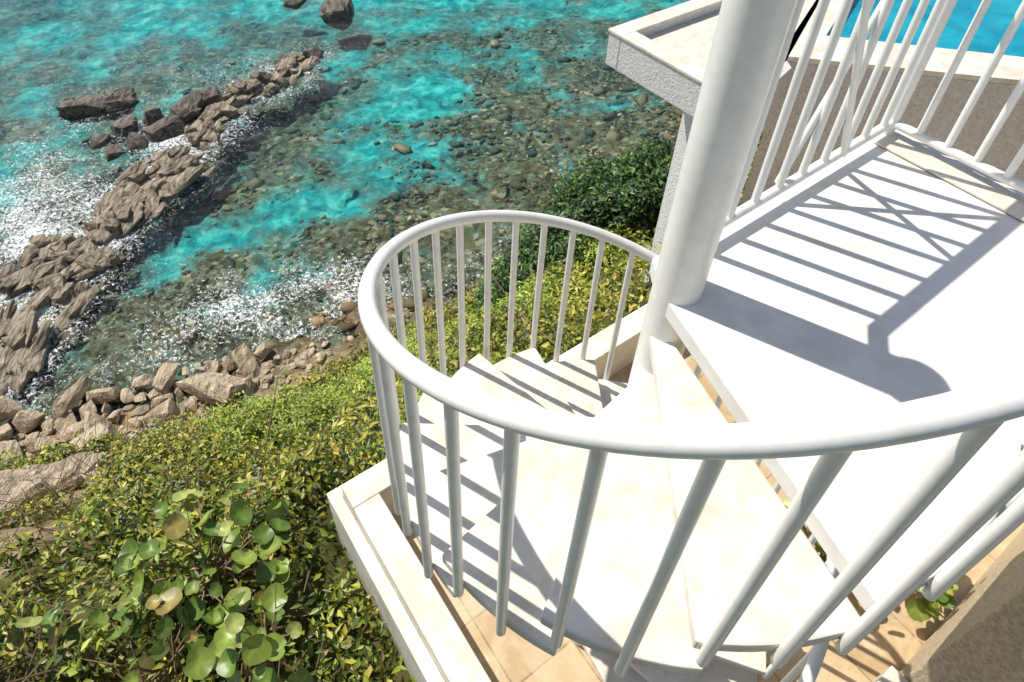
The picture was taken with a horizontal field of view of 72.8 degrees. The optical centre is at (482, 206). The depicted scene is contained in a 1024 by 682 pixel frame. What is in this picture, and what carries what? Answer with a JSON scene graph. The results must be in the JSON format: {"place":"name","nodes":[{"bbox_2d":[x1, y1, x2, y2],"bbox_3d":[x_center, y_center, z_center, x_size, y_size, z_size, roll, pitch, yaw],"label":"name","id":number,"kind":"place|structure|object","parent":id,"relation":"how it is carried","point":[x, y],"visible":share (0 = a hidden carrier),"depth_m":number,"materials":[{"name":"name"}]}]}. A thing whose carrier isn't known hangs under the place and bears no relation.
{"place":"outdoors","nodes":[
{"label":"outdoors","id":0,"kind":"place"},
{"bbox_2d":[0,1,507,435],"bbox_3d":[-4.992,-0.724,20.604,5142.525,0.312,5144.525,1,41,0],"label":"sea water","id":1,"kind":"structure","parent":0,"point":[43,308],"depth_m":18.47,"materials":[{"name":"liquid"}]},
{"bbox_2d":[55,89,138,123],"bbox_3d":[-13.084,-3.359,23.566,2.657,0.893,0.981,-13,43,-16],"label":"sea rock","id":2,"kind":"object","parent":1,"relation":"in","point":[86,109],"visible":0.99,"depth_m":23.32,"materials":[{"name":"stone"}]},
{"bbox_2d":[280,0,307,9],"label":"sea rock","id":3,"kind":"object","parent":1,"relation":"in","point":[291,4],"visible":1,"depth_m":29.64,"materials":[{"name":"stone"}]},
{"bbox_2d":[320,0,354,30],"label":"sea rock","id":4,"kind":"object","parent":1,"relation":"in","point":[339,14],"visible":1,"depth_m":28.77,"materials":[{"name":"stone"}]},
{"bbox_2d":[0,0,759,681],"bbox_3d":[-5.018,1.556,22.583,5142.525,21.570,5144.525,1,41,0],"label":"coastal hillside ground","id":5,"kind":"structure","parent":0,"point":[46,66],"depth_m":22.89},
{"bbox_2d":[0,594,83,681],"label":"sea grape plant","id":6,"kind":"object","parent":5,"relation":"on","point":[19,639],"visible":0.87,"depth_m":4.49,"materials":[{"name":"green plant"}]},
{"bbox_2d":[0,451,109,525],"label":"hillside rock","id":7,"kind":"object","parent":5,"relation":"on","point":[9,485],"visible":0.52,"depth_m":9.27,"materials":[{"name":"beige stone"}]},
{"bbox_2d":[75,574,223,681],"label":"sea grape plant","id":8,"kind":"object","parent":5,"relation":"on","point":[200,660],"visible":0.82,"depth_m":4.36,"materials":[{"name":"green plant"}]},
{"bbox_2d":[0,51,319,400],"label":"rock ledge","id":9,"kind":"object","parent":5,"relation":"on","point":[51,267],"visible":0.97,"depth_m":18.38,"materials":[{"name":"stone"}]},
{"bbox_2d":[89,48,323,160],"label":"dark ledge rocks","id":10,"kind":"object","parent":9,"relation":"on","point":[185,110],"visible":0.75,"depth_m":22.50,"materials":[{"name":"stone"}]},
{"bbox_2d":[0,340,331,468],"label":"shore boulders","id":11,"kind":"object","parent":5,"relation":"on","point":[211,384],"visible":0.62,"depth_m":14.56,"materials":[{"name":"beige stone"}]},
{"bbox_2d":[113,482,291,649],"bbox_3d":[-1.918,2.389,4.758,1.274,0.649,1.090,1,41,0],"label":"sea grape plant","id":12,"kind":"object","parent":5,"relation":"on","point":[192,609],"visible":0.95,"depth_m":4.71,"materials":[{"name":"green plant"}]},
{"bbox_2d":[208,582,312,681],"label":"sea grape plant","id":13,"kind":"object","parent":5,"relation":"on","point":[260,645],"visible":0.97,"depth_m":4.18,"materials":[{"name":"green plant"}]},
{"bbox_2d":[0,260,588,681],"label":"dry twigs","id":14,"kind":"object","parent":5,"relation":"on","point":[89,582],"visible":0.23,"depth_m":6.38,"materials":[{"name":"brown plant"}]},
{"bbox_2d":[31,27,682,415],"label":"seabed stones","id":15,"kind":"object","parent":5,"relation":"on","point":[349,303],"visible":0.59,"depth_m":21.64,"materials":[{"name":"stone"}]},
{"bbox_2d":[0,127,764,681],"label":"hillside shrubs","id":16,"kind":"object","parent":5,"relation":"on","point":[360,433],"visible":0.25,"depth_m":5.82,"materials":[{"name":"green plant"}]},
{"bbox_2d":[199,219,656,463],"bbox_3d":[-0.924,2.135,12.110,7.841,6.661,5.574,-14,43,-16],"label":"feathery shrub","id":17,"kind":"object","parent":5,"relation":"on","point":[319,402],"visible":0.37,"depth_m":10.17,"materials":[{"name":"green plant"}]},
{"bbox_2d":[472,137,676,314],"bbox_3d":[2.007,0.731,13.699,4.586,5.984,4.325,1,41,0],"label":"leafy bush","id":18,"kind":"object","parent":5,"relation":"on","point":[629,189],"visible":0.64,"depth_m":11.52,"materials":[{"name":"green plant"}]},
{"bbox_2d":[327,304,1023,681],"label":"landing","id":19,"kind":"object","parent":5,"relation":"on","point":[435,628],"visible":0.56,"depth_m":4.36,"materials":[{"name":"stone"}]},
{"bbox_2d":[358,0,1023,681],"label":"spiral staircase","id":20,"kind":"structure","parent":19,"relation":"on","point":[644,522],"depth_m":1.88,"materials":[{"name":"white metal"}]},
{"bbox_2d":[649,129,1023,610],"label":"landing","id":21,"kind":"object","parent":20,"relation":"attached to","point":[879,270],"visible":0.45,"depth_m":2.19,"materials":[{"name":"white stone"}]},
{"bbox_2d":[724,0,1023,227],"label":"landing railing","id":22,"kind":"object","parent":21,"relation":"on","point":[858,54],"visible":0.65,"depth_m":2.49,"materials":[{"name":"white metal"}]},
{"bbox_2d":[782,498,826,562],"bbox_3d":[2.112,2.082,4.412,0.604,0.822,0.705,1,41,0],"label":"leafy potted plant","id":23,"kind":"object","parent":19,"relation":"on","point":[817,547],"visible":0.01,"depth_m":4.42,"materials":[{"name":"green plant"}]},
{"bbox_2d":[872,666,907,681],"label":"curb","id":24,"kind":"structure","parent":19,"relation":"on","point":[891,674],"depth_m":3.79,"materials":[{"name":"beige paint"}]},
{"bbox_2d":[906,575,964,620],"bbox_3d":[2.743,2.112,4.388,0.578,0.820,0.733,1,41,0],"label":"leafy potted plant","id":25,"kind":"object","parent":19,"relation":"on","point":[923,608],"visible":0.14,"depth_m":4.30,"materials":[{"name":"green plant"}]},
{"bbox_2d":[899,527,1023,681],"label":"wall","id":26,"kind":"structure","parent":19,"relation":"on","point":[977,635],"depth_m":3.43,"materials":[{"name":"beige paint"}]},
{"bbox_2d":[605,0,1023,282],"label":"swimming pool terrace","id":27,"kind":"structure","parent":5,"relation":"on","point":[664,54],"depth_m":6.30,"materials":[{"name":"white paint"}]}
]}

